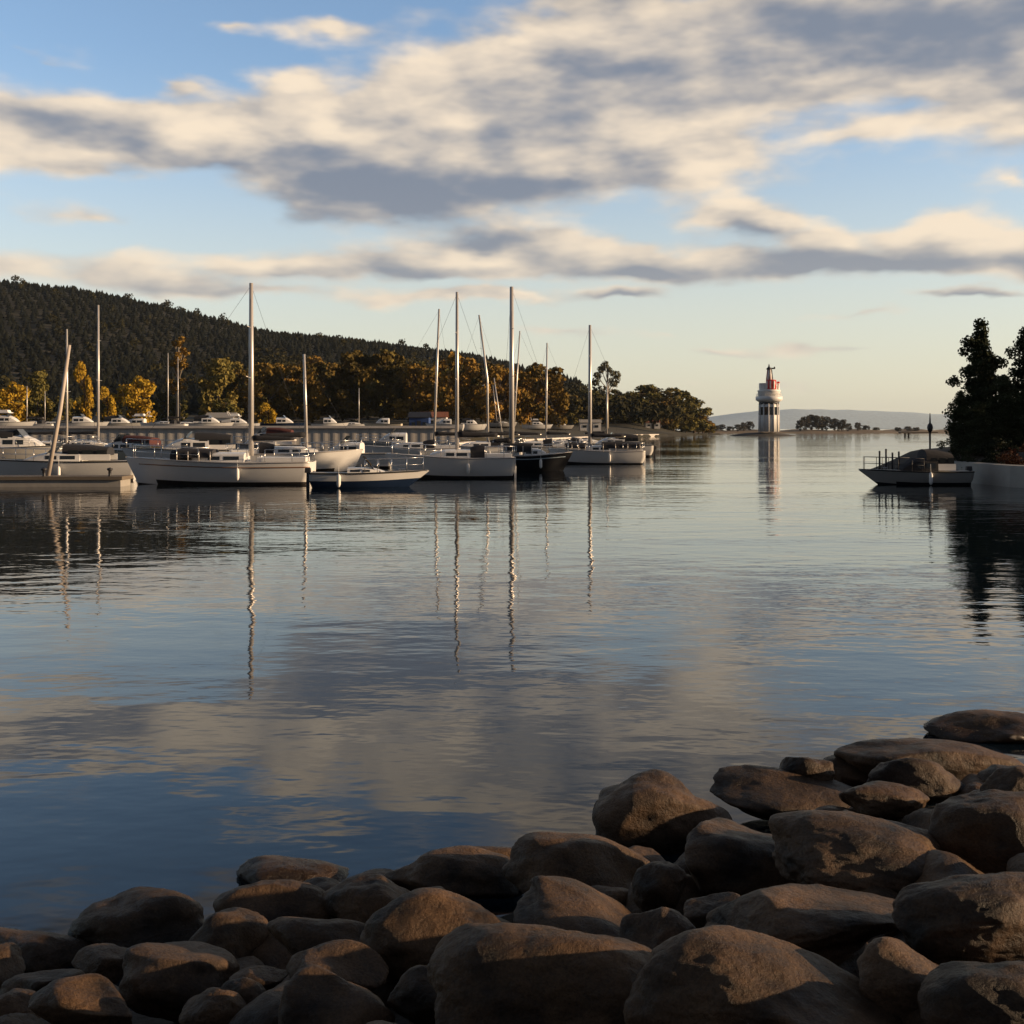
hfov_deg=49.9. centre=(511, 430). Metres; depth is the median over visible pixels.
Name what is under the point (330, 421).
motor boat
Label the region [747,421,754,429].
tree
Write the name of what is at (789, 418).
distant hills
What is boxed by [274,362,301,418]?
autumn tree
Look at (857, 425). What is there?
tree
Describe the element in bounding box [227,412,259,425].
motor boat
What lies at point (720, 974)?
boulder
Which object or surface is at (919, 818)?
boulder
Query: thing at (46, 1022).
boulder
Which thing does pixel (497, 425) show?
sailboat
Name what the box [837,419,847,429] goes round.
tree
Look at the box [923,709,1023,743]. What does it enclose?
boulder
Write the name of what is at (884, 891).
boulder
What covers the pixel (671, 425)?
broadleaf tree
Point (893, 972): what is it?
boulder
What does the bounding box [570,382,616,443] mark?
sailboat
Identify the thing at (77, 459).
motor boat
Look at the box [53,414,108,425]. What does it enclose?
motor boat
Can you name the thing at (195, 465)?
sailboat
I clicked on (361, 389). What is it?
autumn tree
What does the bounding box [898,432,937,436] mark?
jetty
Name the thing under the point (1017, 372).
pine tree
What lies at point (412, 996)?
boulder
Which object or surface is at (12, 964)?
boulder
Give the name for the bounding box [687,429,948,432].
shore
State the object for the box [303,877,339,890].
boulder
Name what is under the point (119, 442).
motor boat
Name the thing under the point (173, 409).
broadleaf tree
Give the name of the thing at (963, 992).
boulder
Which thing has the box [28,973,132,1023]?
boulder
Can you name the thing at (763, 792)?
boulder
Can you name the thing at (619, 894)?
boulder
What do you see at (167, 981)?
boulder
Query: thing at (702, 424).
broadleaf tree
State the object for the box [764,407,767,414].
window
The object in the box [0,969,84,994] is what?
boulder
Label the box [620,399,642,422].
broadleaf tree
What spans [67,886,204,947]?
boulder
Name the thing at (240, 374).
autumn tree
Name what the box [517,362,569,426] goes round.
autumn tree
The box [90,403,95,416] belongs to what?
broadleaf tree
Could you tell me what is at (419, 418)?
boat shed
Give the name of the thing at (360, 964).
boulder
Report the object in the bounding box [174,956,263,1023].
boulder
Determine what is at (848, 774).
boulder
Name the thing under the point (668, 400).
broadleaf tree
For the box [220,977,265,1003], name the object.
boulder
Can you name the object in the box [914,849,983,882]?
boulder
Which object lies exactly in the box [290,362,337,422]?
autumn tree
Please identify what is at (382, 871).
boulder
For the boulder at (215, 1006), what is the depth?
3.73 m
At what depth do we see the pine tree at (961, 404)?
58.88 m
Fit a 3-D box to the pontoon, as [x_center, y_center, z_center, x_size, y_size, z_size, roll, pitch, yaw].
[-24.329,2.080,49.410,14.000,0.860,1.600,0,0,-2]
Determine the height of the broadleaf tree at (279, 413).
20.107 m
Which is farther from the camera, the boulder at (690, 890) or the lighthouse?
the lighthouse
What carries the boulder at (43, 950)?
in the water
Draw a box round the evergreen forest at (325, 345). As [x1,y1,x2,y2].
[0,278,586,414]
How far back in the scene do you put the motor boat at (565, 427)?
379.28 m
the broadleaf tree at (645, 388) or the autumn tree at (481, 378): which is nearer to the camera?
the autumn tree at (481, 378)
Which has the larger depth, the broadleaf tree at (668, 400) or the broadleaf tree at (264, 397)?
the broadleaf tree at (668, 400)
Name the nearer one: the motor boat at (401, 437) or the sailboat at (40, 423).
the motor boat at (401, 437)
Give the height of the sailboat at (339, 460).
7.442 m
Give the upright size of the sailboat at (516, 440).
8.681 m
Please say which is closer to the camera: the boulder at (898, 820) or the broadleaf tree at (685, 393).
the boulder at (898, 820)
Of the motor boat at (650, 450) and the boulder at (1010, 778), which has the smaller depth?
the boulder at (1010, 778)
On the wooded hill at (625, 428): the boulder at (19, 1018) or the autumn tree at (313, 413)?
the autumn tree at (313, 413)
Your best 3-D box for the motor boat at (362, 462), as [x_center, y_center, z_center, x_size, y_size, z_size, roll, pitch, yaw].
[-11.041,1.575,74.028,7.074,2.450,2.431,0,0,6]
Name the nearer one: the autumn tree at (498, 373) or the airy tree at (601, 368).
the autumn tree at (498, 373)
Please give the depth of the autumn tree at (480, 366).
472.28 m
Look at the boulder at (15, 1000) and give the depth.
4.10 m
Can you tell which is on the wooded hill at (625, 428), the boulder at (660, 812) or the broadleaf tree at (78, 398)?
the broadleaf tree at (78, 398)
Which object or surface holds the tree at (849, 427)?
on the shore
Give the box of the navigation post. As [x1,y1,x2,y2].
[927,415,932,449]
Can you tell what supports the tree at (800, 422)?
on the shore
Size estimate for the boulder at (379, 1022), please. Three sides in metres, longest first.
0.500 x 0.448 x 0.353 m
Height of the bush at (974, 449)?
2.013 m
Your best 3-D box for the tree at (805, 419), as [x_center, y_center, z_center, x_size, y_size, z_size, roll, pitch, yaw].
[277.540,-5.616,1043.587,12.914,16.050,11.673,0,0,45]
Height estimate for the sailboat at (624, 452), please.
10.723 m
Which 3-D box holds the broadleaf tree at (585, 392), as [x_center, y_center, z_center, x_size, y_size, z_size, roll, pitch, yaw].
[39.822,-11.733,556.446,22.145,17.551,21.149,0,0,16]
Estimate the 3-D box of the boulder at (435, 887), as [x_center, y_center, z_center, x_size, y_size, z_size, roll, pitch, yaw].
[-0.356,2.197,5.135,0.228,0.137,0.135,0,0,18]
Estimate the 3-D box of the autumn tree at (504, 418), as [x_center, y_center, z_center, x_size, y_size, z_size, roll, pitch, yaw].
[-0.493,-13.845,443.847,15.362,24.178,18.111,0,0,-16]
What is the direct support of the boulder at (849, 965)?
on the shore bank
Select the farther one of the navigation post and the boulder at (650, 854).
the navigation post
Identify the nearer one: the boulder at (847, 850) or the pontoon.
the boulder at (847, 850)
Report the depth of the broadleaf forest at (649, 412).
753.35 m
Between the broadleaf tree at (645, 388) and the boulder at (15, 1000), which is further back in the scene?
the broadleaf tree at (645, 388)
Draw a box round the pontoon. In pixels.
[0,468,132,486]
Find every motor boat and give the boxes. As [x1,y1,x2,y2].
[0,410,34,425]
[0,429,75,458]
[0,442,135,480]
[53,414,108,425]
[76,434,162,459]
[103,415,143,425]
[121,431,256,457]
[128,412,149,422]
[185,415,233,425]
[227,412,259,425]
[233,427,310,447]
[260,415,303,425]
[301,436,399,467]
[305,456,428,487]
[311,416,348,425]
[353,428,406,445]
[364,416,402,425]
[425,417,463,430]
[461,418,486,431]
[522,417,552,429]
[549,422,573,430]
[572,433,656,456]
[859,449,974,484]
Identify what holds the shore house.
on the wooded hill at (625, 428)
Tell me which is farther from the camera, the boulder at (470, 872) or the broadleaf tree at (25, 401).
the broadleaf tree at (25, 401)
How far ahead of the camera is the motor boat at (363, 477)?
48.11 m
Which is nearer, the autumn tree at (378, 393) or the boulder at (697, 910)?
the boulder at (697, 910)
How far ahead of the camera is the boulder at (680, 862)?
5.54 m
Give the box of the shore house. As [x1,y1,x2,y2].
[644,420,660,428]
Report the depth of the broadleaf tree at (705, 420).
608.69 m
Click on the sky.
(828, 195)
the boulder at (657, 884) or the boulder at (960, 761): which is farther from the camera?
the boulder at (960, 761)
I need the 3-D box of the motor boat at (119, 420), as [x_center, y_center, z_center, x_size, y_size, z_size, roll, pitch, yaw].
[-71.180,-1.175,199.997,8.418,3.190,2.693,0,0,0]
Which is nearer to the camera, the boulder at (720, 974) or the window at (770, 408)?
the boulder at (720, 974)
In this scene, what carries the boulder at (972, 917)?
on the shore bank
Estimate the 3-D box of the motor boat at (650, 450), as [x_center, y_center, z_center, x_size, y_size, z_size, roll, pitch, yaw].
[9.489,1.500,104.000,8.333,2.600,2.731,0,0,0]
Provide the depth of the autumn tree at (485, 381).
443.98 m
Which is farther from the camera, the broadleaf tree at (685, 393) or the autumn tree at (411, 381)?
the broadleaf tree at (685, 393)
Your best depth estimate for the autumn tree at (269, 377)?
372.71 m
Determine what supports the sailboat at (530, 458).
on the water
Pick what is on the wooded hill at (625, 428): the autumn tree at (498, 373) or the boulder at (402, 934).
the autumn tree at (498, 373)
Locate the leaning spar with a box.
[46,345,70,475]
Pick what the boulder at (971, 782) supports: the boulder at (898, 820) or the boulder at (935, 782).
the boulder at (935, 782)
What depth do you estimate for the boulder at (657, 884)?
4.72 m
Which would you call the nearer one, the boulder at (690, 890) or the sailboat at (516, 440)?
the boulder at (690, 890)
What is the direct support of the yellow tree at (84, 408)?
on the wooded hill at (625, 428)
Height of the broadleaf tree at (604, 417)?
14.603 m
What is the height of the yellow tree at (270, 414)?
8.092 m
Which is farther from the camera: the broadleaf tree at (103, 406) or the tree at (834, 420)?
the tree at (834, 420)
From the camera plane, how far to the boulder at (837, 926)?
3.82 m
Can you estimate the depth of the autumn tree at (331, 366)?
485.68 m
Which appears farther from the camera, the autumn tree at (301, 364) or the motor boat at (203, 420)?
the autumn tree at (301, 364)
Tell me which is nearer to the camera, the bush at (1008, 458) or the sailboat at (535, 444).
the bush at (1008, 458)
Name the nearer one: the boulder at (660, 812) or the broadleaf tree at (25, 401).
the boulder at (660, 812)
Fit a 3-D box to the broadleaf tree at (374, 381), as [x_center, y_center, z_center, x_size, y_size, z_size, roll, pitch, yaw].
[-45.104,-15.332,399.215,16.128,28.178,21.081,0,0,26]
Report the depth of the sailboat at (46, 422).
199.66 m
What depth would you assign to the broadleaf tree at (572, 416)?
522.38 m
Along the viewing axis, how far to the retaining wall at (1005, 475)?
49.82 m
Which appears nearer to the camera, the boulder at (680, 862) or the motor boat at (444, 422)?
the boulder at (680, 862)
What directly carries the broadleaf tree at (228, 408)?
on the wooded hill at (625, 428)
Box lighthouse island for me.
[730,432,794,435]
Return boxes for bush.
[953,444,992,467]
[977,438,1020,463]
[996,443,1023,464]
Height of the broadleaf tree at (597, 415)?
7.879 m
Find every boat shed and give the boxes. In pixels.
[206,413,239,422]
[408,412,431,425]
[431,412,448,423]
[578,419,601,430]
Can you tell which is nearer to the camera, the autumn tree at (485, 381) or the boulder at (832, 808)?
the boulder at (832, 808)
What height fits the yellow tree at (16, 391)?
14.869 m
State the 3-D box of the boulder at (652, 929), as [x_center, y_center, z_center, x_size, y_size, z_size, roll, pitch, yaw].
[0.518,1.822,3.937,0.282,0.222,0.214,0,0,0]
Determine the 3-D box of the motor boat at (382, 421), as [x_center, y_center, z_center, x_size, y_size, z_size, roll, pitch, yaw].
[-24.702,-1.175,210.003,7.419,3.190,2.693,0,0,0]
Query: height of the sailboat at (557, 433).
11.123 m
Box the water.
[0,433,1023,1010]
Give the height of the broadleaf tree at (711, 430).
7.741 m
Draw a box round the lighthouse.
[756,365,782,431]
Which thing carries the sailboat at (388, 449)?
on the water
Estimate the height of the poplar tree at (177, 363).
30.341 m
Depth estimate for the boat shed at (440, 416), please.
272.00 m
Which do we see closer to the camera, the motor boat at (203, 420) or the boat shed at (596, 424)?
the motor boat at (203, 420)
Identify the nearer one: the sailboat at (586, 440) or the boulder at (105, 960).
the boulder at (105, 960)
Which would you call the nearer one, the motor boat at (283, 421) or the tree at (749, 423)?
the motor boat at (283, 421)
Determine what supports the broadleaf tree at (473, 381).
on the wooded hill at (625, 428)
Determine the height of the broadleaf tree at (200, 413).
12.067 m
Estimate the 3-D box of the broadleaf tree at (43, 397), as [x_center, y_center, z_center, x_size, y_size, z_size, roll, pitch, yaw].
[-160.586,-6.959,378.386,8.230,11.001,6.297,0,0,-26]
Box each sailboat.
[5,329,103,445]
[26,403,53,425]
[29,417,55,423]
[39,305,134,443]
[125,283,315,484]
[140,374,187,425]
[163,418,191,423]
[227,354,362,471]
[342,418,364,425]
[361,309,460,454]
[385,292,515,478]
[435,315,521,454]
[476,378,530,443]
[489,388,516,428]
[492,287,572,470]
[494,331,570,452]
[525,343,587,448]
[548,325,645,463]
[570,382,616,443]
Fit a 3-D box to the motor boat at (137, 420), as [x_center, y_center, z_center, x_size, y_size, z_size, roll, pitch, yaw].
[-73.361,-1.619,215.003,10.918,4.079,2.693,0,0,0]
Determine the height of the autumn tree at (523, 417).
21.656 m
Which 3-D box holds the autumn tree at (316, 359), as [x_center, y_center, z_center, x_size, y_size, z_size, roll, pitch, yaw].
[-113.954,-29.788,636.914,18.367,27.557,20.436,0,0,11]
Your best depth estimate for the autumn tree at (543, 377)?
436.45 m
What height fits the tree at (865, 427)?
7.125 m
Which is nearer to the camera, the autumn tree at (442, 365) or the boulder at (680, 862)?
the boulder at (680, 862)
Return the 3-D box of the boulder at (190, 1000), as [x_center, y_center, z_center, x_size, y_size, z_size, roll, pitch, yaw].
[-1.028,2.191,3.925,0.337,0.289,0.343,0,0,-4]
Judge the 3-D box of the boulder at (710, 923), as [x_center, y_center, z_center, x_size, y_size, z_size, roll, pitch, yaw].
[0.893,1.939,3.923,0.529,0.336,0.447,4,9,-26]
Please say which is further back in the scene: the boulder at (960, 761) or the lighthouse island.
the lighthouse island
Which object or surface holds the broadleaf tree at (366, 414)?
on the wooded hill at (625, 428)
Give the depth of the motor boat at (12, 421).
174.28 m
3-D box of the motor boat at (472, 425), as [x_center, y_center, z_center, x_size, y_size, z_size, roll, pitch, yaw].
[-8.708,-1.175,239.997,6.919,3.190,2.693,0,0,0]
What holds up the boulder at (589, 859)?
on the boulder
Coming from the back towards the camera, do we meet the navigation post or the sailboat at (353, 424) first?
the sailboat at (353, 424)
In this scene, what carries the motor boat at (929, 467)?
on the water
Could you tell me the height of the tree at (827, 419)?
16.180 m
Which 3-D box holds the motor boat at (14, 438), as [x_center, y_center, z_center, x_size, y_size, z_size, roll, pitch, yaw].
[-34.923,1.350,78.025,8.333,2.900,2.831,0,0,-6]
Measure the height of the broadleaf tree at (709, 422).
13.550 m
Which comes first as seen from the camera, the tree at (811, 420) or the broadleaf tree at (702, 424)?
the broadleaf tree at (702, 424)
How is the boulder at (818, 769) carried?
on the boulder at (763, 792)
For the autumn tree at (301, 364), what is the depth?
565.67 m
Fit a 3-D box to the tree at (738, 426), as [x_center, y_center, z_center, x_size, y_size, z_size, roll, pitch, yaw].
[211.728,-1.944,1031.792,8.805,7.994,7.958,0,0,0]
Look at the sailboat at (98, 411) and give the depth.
95.97 m
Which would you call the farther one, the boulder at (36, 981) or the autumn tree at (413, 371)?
the autumn tree at (413, 371)
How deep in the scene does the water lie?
12.67 m
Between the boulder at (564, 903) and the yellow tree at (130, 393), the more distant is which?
the yellow tree at (130, 393)
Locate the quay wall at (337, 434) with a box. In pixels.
[0,426,658,450]
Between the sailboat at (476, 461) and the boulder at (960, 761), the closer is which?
the boulder at (960, 761)
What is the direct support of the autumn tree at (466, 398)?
on the wooded hill at (625, 428)
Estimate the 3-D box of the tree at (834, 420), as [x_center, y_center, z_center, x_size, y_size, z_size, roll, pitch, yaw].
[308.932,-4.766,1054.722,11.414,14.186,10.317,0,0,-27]
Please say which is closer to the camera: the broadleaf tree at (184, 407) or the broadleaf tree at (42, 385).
the broadleaf tree at (42, 385)
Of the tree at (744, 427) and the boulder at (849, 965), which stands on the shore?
the tree at (744, 427)
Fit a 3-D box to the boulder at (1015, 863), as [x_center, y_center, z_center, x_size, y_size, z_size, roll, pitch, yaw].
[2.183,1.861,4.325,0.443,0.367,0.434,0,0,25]
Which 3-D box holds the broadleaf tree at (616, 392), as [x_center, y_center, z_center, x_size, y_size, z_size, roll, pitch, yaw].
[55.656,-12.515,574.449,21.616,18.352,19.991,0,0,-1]
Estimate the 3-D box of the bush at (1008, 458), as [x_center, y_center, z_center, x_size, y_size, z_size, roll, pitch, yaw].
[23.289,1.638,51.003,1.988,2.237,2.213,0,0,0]
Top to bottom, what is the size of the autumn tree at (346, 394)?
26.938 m
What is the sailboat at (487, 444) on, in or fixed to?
on the water
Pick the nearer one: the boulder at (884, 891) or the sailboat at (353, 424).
the boulder at (884, 891)
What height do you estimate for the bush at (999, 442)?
2.013 m
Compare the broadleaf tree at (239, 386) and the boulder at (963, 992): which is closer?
the boulder at (963, 992)
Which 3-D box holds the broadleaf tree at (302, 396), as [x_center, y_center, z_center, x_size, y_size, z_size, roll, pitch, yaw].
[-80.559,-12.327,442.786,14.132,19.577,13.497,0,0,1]
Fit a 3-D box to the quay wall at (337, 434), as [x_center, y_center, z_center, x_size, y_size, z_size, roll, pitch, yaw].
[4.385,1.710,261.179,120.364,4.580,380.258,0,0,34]
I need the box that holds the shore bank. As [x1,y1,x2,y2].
[131,443,1023,1023]
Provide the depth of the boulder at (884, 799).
6.34 m
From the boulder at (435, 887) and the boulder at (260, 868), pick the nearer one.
the boulder at (435, 887)
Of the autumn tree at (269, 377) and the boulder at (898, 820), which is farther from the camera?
the autumn tree at (269, 377)
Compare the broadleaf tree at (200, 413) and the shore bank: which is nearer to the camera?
the shore bank
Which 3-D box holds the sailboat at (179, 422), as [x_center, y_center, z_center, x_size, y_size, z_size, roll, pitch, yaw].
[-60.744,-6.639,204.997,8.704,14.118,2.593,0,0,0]
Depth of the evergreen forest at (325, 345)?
955.79 m
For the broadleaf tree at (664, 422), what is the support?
on the wooded hill at (625, 428)
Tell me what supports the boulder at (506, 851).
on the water
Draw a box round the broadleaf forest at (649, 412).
[0,275,686,425]
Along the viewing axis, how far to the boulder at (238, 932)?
4.75 m
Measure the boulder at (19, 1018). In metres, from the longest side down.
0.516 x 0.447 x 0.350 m
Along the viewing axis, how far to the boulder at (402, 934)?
4.28 m
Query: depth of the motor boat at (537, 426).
349.21 m
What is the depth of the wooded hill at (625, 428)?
768.02 m
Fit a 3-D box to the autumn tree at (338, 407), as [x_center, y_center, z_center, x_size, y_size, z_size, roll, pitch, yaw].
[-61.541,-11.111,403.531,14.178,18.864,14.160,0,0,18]
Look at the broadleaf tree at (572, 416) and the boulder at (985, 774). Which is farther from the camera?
the broadleaf tree at (572, 416)
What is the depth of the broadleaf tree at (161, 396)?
378.62 m
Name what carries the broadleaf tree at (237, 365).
on the wooded hill at (625, 428)
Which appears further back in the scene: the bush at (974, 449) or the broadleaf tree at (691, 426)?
the broadleaf tree at (691, 426)
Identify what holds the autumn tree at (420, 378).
on the wooded hill at (625, 428)
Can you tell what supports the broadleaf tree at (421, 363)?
on the wooded hill at (625, 428)
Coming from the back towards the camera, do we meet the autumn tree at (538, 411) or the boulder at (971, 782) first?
the autumn tree at (538, 411)
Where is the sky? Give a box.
[0,0,1023,430]
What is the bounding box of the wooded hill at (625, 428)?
[0,286,720,442]
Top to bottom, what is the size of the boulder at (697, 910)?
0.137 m
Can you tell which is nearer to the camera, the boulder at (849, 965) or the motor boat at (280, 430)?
the boulder at (849, 965)
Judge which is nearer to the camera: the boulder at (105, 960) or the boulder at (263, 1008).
the boulder at (263, 1008)
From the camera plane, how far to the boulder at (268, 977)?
4.07 m
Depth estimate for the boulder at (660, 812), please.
6.48 m
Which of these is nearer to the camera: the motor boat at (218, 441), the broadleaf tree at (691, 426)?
the motor boat at (218, 441)
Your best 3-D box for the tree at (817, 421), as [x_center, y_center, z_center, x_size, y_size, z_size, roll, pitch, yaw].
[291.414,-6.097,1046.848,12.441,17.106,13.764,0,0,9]
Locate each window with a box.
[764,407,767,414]
[769,407,772,414]
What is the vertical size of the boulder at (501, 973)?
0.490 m
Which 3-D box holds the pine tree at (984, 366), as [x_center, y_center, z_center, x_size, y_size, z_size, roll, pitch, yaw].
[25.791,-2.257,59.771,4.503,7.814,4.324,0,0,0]
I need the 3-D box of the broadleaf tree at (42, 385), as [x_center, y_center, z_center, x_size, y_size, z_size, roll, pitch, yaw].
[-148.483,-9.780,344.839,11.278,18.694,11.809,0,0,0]
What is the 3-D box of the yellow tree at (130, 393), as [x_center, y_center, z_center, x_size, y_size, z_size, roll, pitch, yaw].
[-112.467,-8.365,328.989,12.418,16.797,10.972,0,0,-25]
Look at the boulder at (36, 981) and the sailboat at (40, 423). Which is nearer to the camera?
the boulder at (36, 981)
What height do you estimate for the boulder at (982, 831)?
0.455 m
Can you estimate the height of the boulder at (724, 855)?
0.368 m
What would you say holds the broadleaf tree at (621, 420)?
on the wooded hill at (625, 428)
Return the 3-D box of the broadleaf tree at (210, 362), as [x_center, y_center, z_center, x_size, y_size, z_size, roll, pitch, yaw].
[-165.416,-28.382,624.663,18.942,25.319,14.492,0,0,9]
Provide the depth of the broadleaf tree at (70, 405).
439.55 m
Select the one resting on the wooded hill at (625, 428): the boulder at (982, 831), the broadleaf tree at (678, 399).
the broadleaf tree at (678, 399)
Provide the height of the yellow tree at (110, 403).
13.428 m
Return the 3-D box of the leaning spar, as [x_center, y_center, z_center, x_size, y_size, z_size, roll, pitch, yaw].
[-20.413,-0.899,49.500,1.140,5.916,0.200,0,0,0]
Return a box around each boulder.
[0,927,89,972]
[0,942,25,988]
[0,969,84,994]
[0,988,39,1018]
[0,1013,45,1023]
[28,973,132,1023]
[40,984,118,1023]
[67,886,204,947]
[71,943,126,983]
[119,941,239,1022]
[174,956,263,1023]
[179,988,245,1023]
[182,987,219,1010]
[189,907,269,958]
[213,879,335,921]
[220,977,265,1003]
[229,965,287,990]
[229,980,288,1023]
[236,855,348,883]
[251,917,306,975]
[267,916,363,954]
[278,965,395,1023]
[286,939,388,991]
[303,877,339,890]
[322,874,409,922]
[357,868,391,875]
[359,888,510,982]
[366,1020,396,1023]
[384,845,522,898]
[387,965,436,1023]
[425,886,444,889]
[427,922,651,1023]
[475,846,510,856]
[501,831,649,893]
[513,876,630,936]
[591,885,628,906]
[592,769,731,854]
[619,907,695,949]
[623,925,902,1023]
[626,874,702,915]
[629,845,664,861]
[632,861,687,911]
[674,852,690,874]
[683,892,739,928]
[685,817,788,895]
[705,883,896,965]
[706,922,720,925]
[710,764,851,820]
[768,810,942,893]
[779,757,834,780]
[800,881,897,942]
[815,805,857,812]
[822,755,868,786]
[834,738,1023,780]
[838,781,929,818]
[838,942,867,976]
[849,807,901,821]
[857,937,937,1018]
[866,758,964,803]
[892,872,1023,964]
[901,808,933,829]
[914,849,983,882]
[917,960,1023,1023]
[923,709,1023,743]
[928,789,1023,873]
[936,773,984,804]
[977,764,1008,780]
[980,765,1023,791]
[1006,853,1023,871]
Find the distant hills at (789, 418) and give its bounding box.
[675,409,951,429]
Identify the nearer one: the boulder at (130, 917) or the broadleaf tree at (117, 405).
the boulder at (130, 917)
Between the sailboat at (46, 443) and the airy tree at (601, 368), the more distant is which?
the airy tree at (601, 368)
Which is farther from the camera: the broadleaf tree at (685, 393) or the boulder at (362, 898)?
the broadleaf tree at (685, 393)
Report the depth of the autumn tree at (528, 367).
481.80 m
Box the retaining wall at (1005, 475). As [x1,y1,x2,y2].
[954,461,1023,487]
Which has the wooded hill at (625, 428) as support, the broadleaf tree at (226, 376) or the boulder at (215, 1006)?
the broadleaf tree at (226, 376)
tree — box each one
[0,381,31,421]
[19,395,31,419]
[24,370,56,421]
[34,395,56,420]
[55,395,73,420]
[70,402,82,417]
[72,360,93,418]
[72,396,87,417]
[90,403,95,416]
[96,386,116,417]
[100,393,122,421]
[100,403,105,417]
[113,375,157,422]
[150,391,174,420]
[165,336,190,420]
[169,399,182,421]
[180,400,188,420]
[197,357,244,415]
[197,392,213,415]
[205,359,215,377]
[209,365,247,400]
[211,398,237,412]
[222,361,242,398]
[224,368,262,420]
[241,362,292,421]
[257,381,270,415]
[257,402,277,422]
[270,372,293,417]
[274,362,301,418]
[279,364,326,421]
[288,361,308,366]
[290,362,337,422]
[294,377,329,419]
[302,356,325,373]
[319,363,340,418]
[324,349,380,421]
[325,377,363,422]
[336,373,365,421]
[358,351,412,419]
[359,349,400,417]
[361,380,374,419]
[391,362,438,417]
[394,377,422,421]
[405,361,433,417]
[413,375,438,411]
[425,360,454,410]
[430,351,480,419]
[440,363,481,422]
[470,363,518,422]
[472,363,490,397]
[474,366,521,422]
[476,378,496,421]
[501,371,523,420]
[514,363,541,403]
[514,371,548,424]
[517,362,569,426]
[529,369,568,424]
[565,399,587,424]
[570,390,612,413]
[583,410,603,419]
[592,360,620,427]
[592,396,618,423]
[604,389,638,417]
[612,412,630,423]
[618,384,664,403]
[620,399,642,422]
[635,386,677,406]
[650,401,674,427]
[652,387,693,423]
[661,405,688,430]
[673,389,701,431]
[675,404,700,432]
[680,396,712,432]
[695,416,707,433]
[698,413,714,432]
[704,421,715,433]
[734,424,741,430]
[741,422,748,430]
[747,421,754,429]
[795,420,805,430]
[799,416,811,429]
[806,414,817,429]
[812,415,824,428]
[820,416,833,429]
[829,418,837,430]
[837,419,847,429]
[846,423,851,430]
[854,422,861,430]
[862,425,869,429]
[936,390,973,455]
[942,317,1023,437]
[1004,326,1023,443]
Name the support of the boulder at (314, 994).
on the shore bank
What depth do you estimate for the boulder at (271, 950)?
4.75 m
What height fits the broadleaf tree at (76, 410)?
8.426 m

